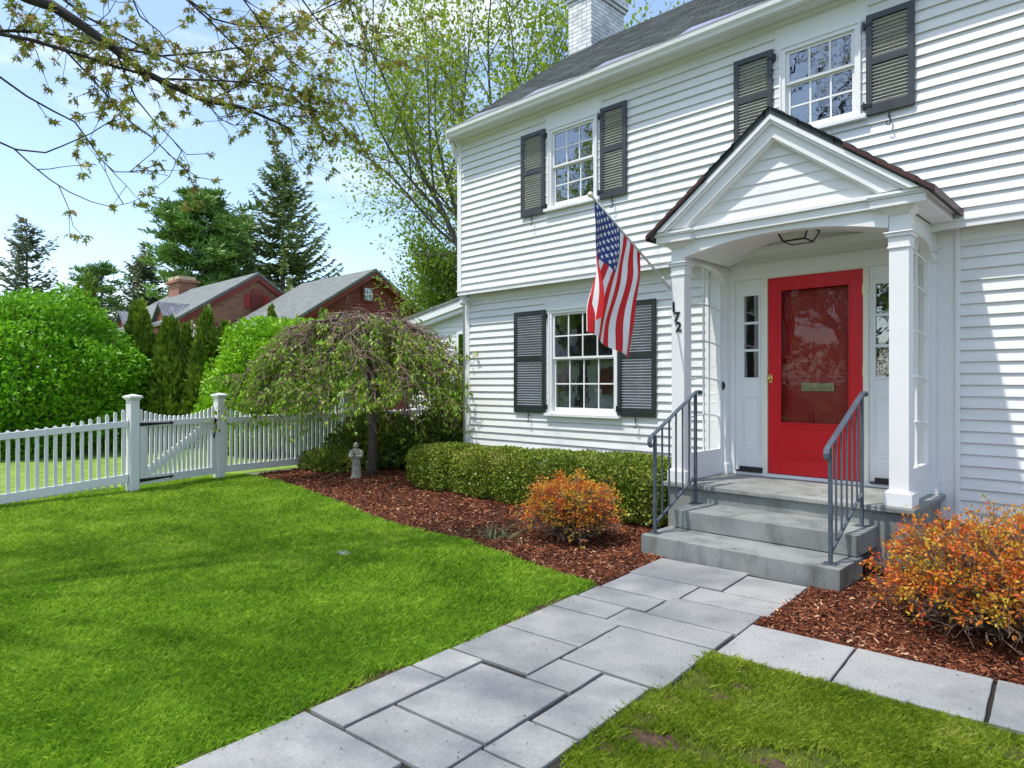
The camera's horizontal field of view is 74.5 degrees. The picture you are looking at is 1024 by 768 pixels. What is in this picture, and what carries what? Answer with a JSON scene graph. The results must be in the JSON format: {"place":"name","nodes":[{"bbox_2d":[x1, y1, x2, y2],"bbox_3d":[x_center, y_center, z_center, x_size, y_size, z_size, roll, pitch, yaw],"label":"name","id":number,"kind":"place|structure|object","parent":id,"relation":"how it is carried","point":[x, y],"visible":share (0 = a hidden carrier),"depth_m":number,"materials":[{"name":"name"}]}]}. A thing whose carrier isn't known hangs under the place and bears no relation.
{"place":"outdoors","nodes":[
{"label":"outdoors","id":0,"kind":"place"},
{"bbox_2d":[0,404,405,493],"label":"back lawn","id":1,"kind":"structure","parent":0,"point":[32,473],"depth_m":12.16,"materials":[{"name":"green plant"}]},
{"bbox_2d":[0,278,156,459],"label":"round bush","id":2,"kind":"object","parent":1,"relation":"on","point":[70,337],"visible":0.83,"depth_m":14.08,"materials":[{"name":"green plant"}]},
{"bbox_2d":[68,281,100,382],"bbox_3d":[-17.546,-1.327,26.998,1.972,5.661,1.886,0,0,14],"label":"arborvitae","id":3,"kind":"object","parent":1,"relation":"on","point":[77,283],"visible":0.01,"depth_m":27.03,"materials":[{"name":"green plant"}]},
{"bbox_2d":[67,270,102,412],"bbox_3d":[-15.142,-1.294,23.951,2.047,5.593,2.161,0,0,44],"label":"arborvitae","id":4,"kind":"object","parent":1,"relation":"on","point":[87,284],"visible":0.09,"depth_m":23.95,"materials":[{"name":"green plant"}]},
{"bbox_2d":[113,296,156,440],"bbox_3d":[-9.072,-0.332,16.470,1.342,3.673,1.417,0,0,44],"label":"arborvitae","id":5,"kind":"object","parent":1,"relation":"on","point":[138,325],"visible":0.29,"depth_m":16.30,"materials":[{"name":"green plant"}]},
{"bbox_2d":[140,314,187,446],"bbox_3d":[-8.117,-0.089,16.007,1.442,3.181,1.337,0,0,44],"label":"arborvitae","id":6,"kind":"object","parent":1,"relation":"on","point":[164,385],"visible":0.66,"depth_m":15.68,"materials":[{"name":"green plant"}]},
{"bbox_2d":[166,320,193,415],"bbox_3d":[-8.031,-0.040,16.608,1.177,3.087,1.102,0,0,-17],"label":"arborvitae","id":7,"kind":"object","parent":1,"relation":"on","point":[186,335],"visible":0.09,"depth_m":16.51,"materials":[{"name":"green plant"}]},
{"bbox_2d":[109,272,284,339],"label":"brick house","id":8,"kind":"structure","parent":1,"relation":"on","point":[187,299],"depth_m":32.68,"materials":[{"name":"red brick"}]},
{"bbox_2d":[131,185,263,299],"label":"pine tree","id":9,"kind":"object","parent":1,"relation":"on","point":[211,253],"visible":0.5,"depth_m":48.28,"materials":[{"name":"green plant"}]},
{"bbox_2d":[179,304,221,447],"bbox_3d":[-7.286,-0.217,16.008,1.309,3.444,1.258,0,0,44],"label":"arborvitae","id":10,"kind":"object","parent":1,"relation":"on","point":[204,344],"visible":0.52,"depth_m":15.73,"materials":[{"name":"green plant"}]},
{"bbox_2d":[216,319,235,350],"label":"arborvitae","id":11,"kind":"object","parent":1,"relation":"on","point":[220,327],"visible":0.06,"depth_m":16.88,"materials":[{"name":"green plant"}]},
{"bbox_2d":[206,213,273,275],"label":"pine tree","id":12,"kind":"object","parent":1,"relation":"on","point":[248,239],"visible":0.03,"depth_m":59.44,"materials":[{"name":"green plant"}]},
{"bbox_2d":[200,151,343,292],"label":"conifer","id":13,"kind":"object","parent":1,"relation":"on","point":[297,264],"visible":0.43,"depth_m":51.13,"materials":[{"name":"green plant"}]},
{"bbox_2d":[264,303,280,409],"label":"arborvitae","id":14,"kind":"object","parent":1,"relation":"on","point":[271,310],"visible":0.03,"depth_m":21.93,"materials":[{"name":"green plant"}]},
{"bbox_2d":[190,314,385,456],"bbox_3d":[-4.867,0.015,15.205,4.005,3.178,4.121,0,0,44],"label":"round bush","id":15,"kind":"object","parent":1,"relation":"on","point":[231,360],"visible":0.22,"depth_m":14.16,"materials":[{"name":"green plant"}]},
{"bbox_2d":[235,268,418,415],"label":"red barn","id":16,"kind":"structure","parent":1,"relation":"on","point":[307,300],"depth_m":29.94,"materials":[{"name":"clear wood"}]},
{"bbox_2d":[362,287,373,301],"bbox_3d":[-6.362,-3.960,29.771,0.086,0.640,0.560,0,0,44],"label":"window","id":17,"kind":"structure","parent":16,"relation":"in","point":[367,292],"depth_m":29.73,"materials":[{"name":"white glass"}]},
{"bbox_2d":[367,195,459,317],"bbox_3d":[-1.740,-2.737,25.976,7.474,8.688,6.944,0,0,44],"label":"leafy tree","id":18,"kind":"object","parent":1,"relation":"on","point":[443,284],"visible":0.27,"depth_m":24.72,"materials":[{"name":"green plant"}]},
{"bbox_2d":[238,0,684,279],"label":"leafy tree","id":19,"kind":"object","parent":1,"relation":"on","point":[404,132],"visible":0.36,"depth_m":18.86,"materials":[{"name":"green plant"}]},
{"bbox_2d":[0,473,598,767],"bbox_3d":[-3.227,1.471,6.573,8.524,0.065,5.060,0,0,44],"label":"lawn grass","id":20,"kind":"structure","parent":0,"point":[201,642],"depth_m":4.43,"materials":[{"name":"green plant"}]},
{"bbox_2d":[0,394,142,503],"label":"picket fence","id":21,"kind":"object","parent":20,"relation":"on","point":[130,478],"visible":0.92,"depth_m":8.85,"materials":[{"name":"white plastic"}]},
{"bbox_2d":[140,407,220,484],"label":"garden gate","id":22,"kind":"structure","parent":21,"relation":"attached to","point":[147,471],"depth_m":9.93,"materials":[{"name":"white plastic"}]},
{"bbox_2d":[0,0,434,246],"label":"maple tree","id":23,"kind":"object","parent":20,"relation":"on","point":[104,43],"visible":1,"depth_m":5.68,"materials":[{"name":"green plant"}]},
{"bbox_2d":[173,595,572,766],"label":"bare path edge","id":24,"kind":"object","parent":20,"relation":"on","point":[390,672],"visible":0.26,"depth_m":3.48,"materials":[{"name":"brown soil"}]},
{"bbox_2d":[318,307,327,318],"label":"arborvitae","id":25,"kind":"object","parent":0,"point":[323,311],"depth_m":21.99,"materials":[{"name":"green plant"}]},
{"bbox_2d":[0,0,691,372],"label":"sky","id":26,"kind":"structure","parent":0,"point":[24,191],"materials":[{"name":"blue"}]},
{"bbox_2d":[254,465,667,584],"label":"mulch","id":27,"kind":"object","parent":0,"point":[374,489],"visible":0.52,"depth_m":7.32,"materials":[{"name":"brown wood"}]},
{"bbox_2d":[210,391,433,477],"bbox_3d":[-3.127,0.845,12.552,0.230,1.410,5.050,0,0,39],"label":"picket fence","id":28,"kind":"object","parent":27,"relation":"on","point":[223,466],"visible":0.42,"depth_m":11.22,"materials":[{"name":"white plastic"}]},
{"bbox_2d":[297,442,366,473],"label":"yew shrub","id":29,"kind":"object","parent":27,"relation":"on","point":[335,456],"visible":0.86,"depth_m":11.47,"materials":[{"name":"green plant"}]},
{"bbox_2d":[202,294,476,474],"bbox_3d":[-2.506,0.098,11.052,4.264,2.932,4.085,0,0,15],"label":"weeping cherry","id":30,"kind":"object","parent":27,"relation":"on","point":[363,342],"visible":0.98,"depth_m":10.09,"materials":[{"name":"green plant"}]},
{"bbox_2d":[348,442,362,478],"bbox_3d":[-2.470,1.212,10.655,0.236,0.575,0.155,0,0,-3],"label":"garden statue","id":31,"kind":"object","parent":27,"relation":"on","point":[356,454],"visible":0.98,"depth_m":10.63,"materials":[{"name":"stone"}]},
{"bbox_2d":[322,408,442,468],"bbox_3d":[-2.316,0.997,12.171,2.366,1.160,1.588,0,0,44],"label":"yew shrub","id":32,"kind":"object","parent":27,"relation":"on","point":[392,452],"visible":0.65,"depth_m":11.67,"materials":[{"name":"green plant"}]},
{"bbox_2d":[410,403,462,461],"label":"yew shrub","id":33,"kind":"object","parent":27,"relation":"on","point":[438,428],"visible":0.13,"depth_m":11.90,"materials":[{"name":"green plant"}]},
{"bbox_2d":[427,380,462,440],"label":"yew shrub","id":34,"kind":"object","parent":27,"relation":"on","point":[432,401],"visible":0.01,"depth_m":13.32,"materials":[{"name":"green plant"}]},
{"bbox_2d":[404,441,490,491],"bbox_3d":[-0.917,1.174,9.793,1.095,0.678,1.069,0,0,44],"label":"boxwood shrub","id":35,"kind":"object","parent":27,"relation":"on","point":[427,465],"visible":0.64,"depth_m":9.48,"materials":[{"name":"green plant"}]},
{"bbox_2d":[447,445,535,499],"bbox_3d":[-0.255,1.175,9.173,1.114,0.686,1.070,0,0,44],"label":"boxwood shrub","id":36,"kind":"object","parent":27,"relation":"on","point":[474,482],"visible":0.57,"depth_m":8.87,"materials":[{"name":"green plant"}]},
{"bbox_2d":[456,522,546,547],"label":"strap leaf clump","id":37,"kind":"object","parent":27,"relation":"on","point":[495,533],"visible":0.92,"depth_m":6.54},
{"bbox_2d":[492,447,588,505],"bbox_3d":[0.382,1.169,8.534,1.095,0.699,1.069,0,0,44],"label":"boxwood shrub","id":38,"kind":"object","parent":27,"relation":"on","point":[521,460],"visible":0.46,"depth_m":8.29,"materials":[{"name":"green plant"}]},
{"bbox_2d":[509,468,627,548],"bbox_3d":[0.575,1.156,6.459,1.137,0.735,1.025,0,0,-20],"label":"spirea shrub","id":39,"kind":"object","parent":27,"relation":"on","point":[569,509],"visible":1,"depth_m":6.28,"materials":[{"name":"orange plant"}]},
{"bbox_2d":[538,448,645,512],"bbox_3d":[0.961,1.152,7.978,1.090,0.729,1.064,0,0,44],"label":"boxwood shrub","id":40,"kind":"object","parent":27,"relation":"on","point":[578,458],"visible":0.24,"depth_m":7.78,"materials":[{"name":"green plant"}]},
{"bbox_2d":[585,451,671,528],"bbox_3d":[1.437,1.140,7.490,1.105,0.749,1.080,0,0,44],"label":"boxwood shrub","id":41,"kind":"object","parent":27,"relation":"on","point":[640,463],"visible":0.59,"depth_m":7.12,"materials":[{"name":"green plant"}]},
{"bbox_2d":[13,397,954,584],"bbox_3d":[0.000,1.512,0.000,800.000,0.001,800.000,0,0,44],"label":"ground","id":42,"kind":"structure","parent":0,"point":[253,473],"depth_m":11.50,"materials":[{"name":"green plant"}]},
{"bbox_2d":[0,213,68,395],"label":"conifer","id":43,"kind":"object","parent":42,"relation":"on","point":[26,245],"visible":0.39,"depth_m":55.63,"materials":[{"name":"green plant"}]},
{"bbox_2d":[62,260,134,322],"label":"pine tree","id":44,"kind":"object","parent":42,"relation":"on","point":[102,270],"visible":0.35,"depth_m":61.39,"materials":[{"name":"green plant"}]},
{"bbox_2d":[106,240,168,321],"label":"conifer","id":45,"kind":"object","parent":42,"relation":"on","point":[140,271],"visible":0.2,"depth_m":57.48,"materials":[{"name":"green plant"}]},
{"bbox_2d":[399,297,462,409],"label":"side wing","id":46,"kind":"structure","parent":42,"relation":"on","point":[445,318],"depth_m":14.43,"materials":[{"name":"white wood"}]},
{"bbox_2d":[456,331,462,377],"bbox_3d":[-0.905,-0.610,14.022,0.750,1.020,0.019,0,0,44],"label":"window","id":47,"kind":"structure","parent":46,"relation":"in","point":[459,334],"depth_m":14.21,"materials":[{"name":"white paint"}]},
{"bbox_2d":[444,0,1023,534],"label":"white house","id":48,"kind":"structure","parent":42,"relation":"on","point":[706,152],"depth_m":6.91,"materials":[{"name":"paint"}]},
{"bbox_2d":[543,112,600,212],"bbox_3d":[0.842,-2.876,8.861,0.925,1.112,0.256,0,0,44],"label":"window","id":49,"kind":"structure","parent":48,"relation":"in","point":[564,129],"depth_m":8.93,"materials":[{"name":"white paint"}]},
{"bbox_2d":[544,306,621,418],"bbox_3d":[0.978,-0.291,8.959,1.255,1.462,0.256,0,0,44],"label":"window","id":50,"kind":"structure","parent":48,"relation":"in","point":[565,313],"depth_m":9.11,"materials":[{"name":"white paint"}]},
{"bbox_2d":[586,192,671,356],"bbox_3d":[1.134,-0.983,6.430,0.128,1.484,1.278,0,0,44],"label":"flag","id":51,"kind":"object","parent":48,"relation":"attached to","point":[611,308],"visible":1,"depth_m":6.26,"materials":[{"name":"multicoloured fabric"}]},
{"bbox_2d":[778,229,819,244],"bbox_3d":[2.700,-1.416,6.353,0.308,0.158,0.308,0,0,44],"label":"porch lantern","id":52,"kind":"object","parent":48,"relation":"attached to","point":[799,237],"visible":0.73,"depth_m":6.30,"materials":[{"name":"glass"}]},
{"bbox_2d":[767,269,862,480],"bbox_3d":[3.071,-0.087,6.845,0.957,2.070,0.106,0,0,44],"label":"storm door","id":53,"kind":"structure","parent":48,"relation":"in","point":[794,448],"depth_m":6.90,"materials":[{"name":"red paint"}]},
{"bbox_2d":[782,285,847,423],"bbox_3d":[3.160,-0.085,6.952,0.927,2.070,0.080,0,0,44],"label":"front door","id":54,"kind":"structure","parent":48,"relation":"in","point":[814,320],"depth_m":6.97,"materials":[{"name":"red glass"}]},
{"bbox_2d":[779,20,867,129],"bbox_3d":[3.080,-2.971,6.698,0.880,0.942,0.244,0,0,44],"label":"window","id":55,"kind":"structure","parent":48,"relation":"in","point":[827,120],"depth_m":6.68,"materials":[{"name":"white paint"}]},
{"bbox_2d":[641,473,945,591],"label":"front steps","id":56,"kind":"structure","parent":42,"relation":"on","point":[773,528],"depth_m":5.67,"materials":[{"name":"stone"}]},
{"bbox_2d":[647,390,702,534],"bbox_3d":[1.531,0.694,6.261,0.100,1.271,0.942,0,0,44],"label":"stair railing","id":57,"kind":"object","parent":56,"relation":"on","point":[653,436],"visible":1,"depth_m":6.25,"materials":[{"name":"grey metal"}]},
{"bbox_2d":[821,391,869,566],"bbox_3d":[2.607,0.694,5.233,0.100,1.271,0.942,0,0,44],"label":"stair railing","id":58,"kind":"object","parent":56,"relation":"on","point":[828,457],"visible":1,"depth_m":5.16,"materials":[{"name":"grey metal"}]},
{"bbox_2d":[176,558,1023,767],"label":"path","id":59,"kind":"structure","parent":0,"point":[668,631],"depth_m":3.36,"materials":[{"name":"grey stone"}]},
{"bbox_2d":[211,571,995,762],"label":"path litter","id":60,"kind":"object","parent":59,"relation":"on","point":[567,694],"visible":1,"depth_m":3.19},
{"bbox_2d":[307,558,1017,767],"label":"path bedding","id":61,"kind":"object","parent":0,"point":[987,718],"visible":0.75,"depth_m":3.20,"materials":[{"name":"grey stone"}]},
{"bbox_2d":[549,648,1023,767],"bbox_3d":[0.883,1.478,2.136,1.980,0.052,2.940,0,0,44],"label":"front grass","id":62,"kind":"structure","parent":0,"point":[865,729],"depth_m":2.88,"materials":[{"name":"green plant"}]},
{"bbox_2d":[594,740,621,756],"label":"bare earth","id":63,"kind":"structure","parent":62,"relation":"on","point":[608,747],"depth_m":2.77,"materials":[{"name":"brown soil"}]},
{"bbox_2d":[609,724,660,749],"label":"bare earth","id":64,"kind":"structure","parent":62,"relation":"on","point":[651,737],"depth_m":2.86,"materials":[{"name":"brown soil"}]},
{"bbox_2d":[627,710,657,726],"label":"bare earth","id":65,"kind":"structure","parent":62,"relation":"on","point":[644,717],"depth_m":3.02,"materials":[{"name":"brown soil"}]},
{"bbox_2d":[656,734,685,750],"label":"bare earth","id":66,"kind":"structure","parent":62,"relation":"on","point":[663,740],"depth_m":2.82,"materials":[{"name":"brown soil"}]},
{"bbox_2d":[711,695,731,700],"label":"bare earth","id":67,"kind":"structure","parent":62,"relation":"on","point":[720,696],"depth_m":3.22,"materials":[{"name":"brown soil"}]},
{"bbox_2d":[727,681,751,692],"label":"bare earth","id":68,"kind":"structure","parent":62,"relation":"on","point":[734,684],"depth_m":3.34,"materials":[{"name":"brown soil"}]},
{"bbox_2d":[754,757,788,767],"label":"bare earth","id":69,"kind":"structure","parent":62,"relation":"on","point":[774,763],"depth_m":2.66,"materials":[{"name":"brown soil"}]},
{"bbox_2d":[748,563,1023,684],"bbox_3d":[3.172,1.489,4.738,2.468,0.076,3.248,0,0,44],"label":"mulch bed","id":70,"kind":"object","parent":0,"point":[1004,670],"visible":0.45,"depth_m":4.05,"materials":[{"name":"brown wood"}]},
{"bbox_2d":[858,494,1023,659],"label":"spirea shrub","id":71,"kind":"object","parent":70,"relation":"on","point":[975,578],"visible":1,"depth_m":3.94,"materials":[{"name":"orange plant"}]}
]}

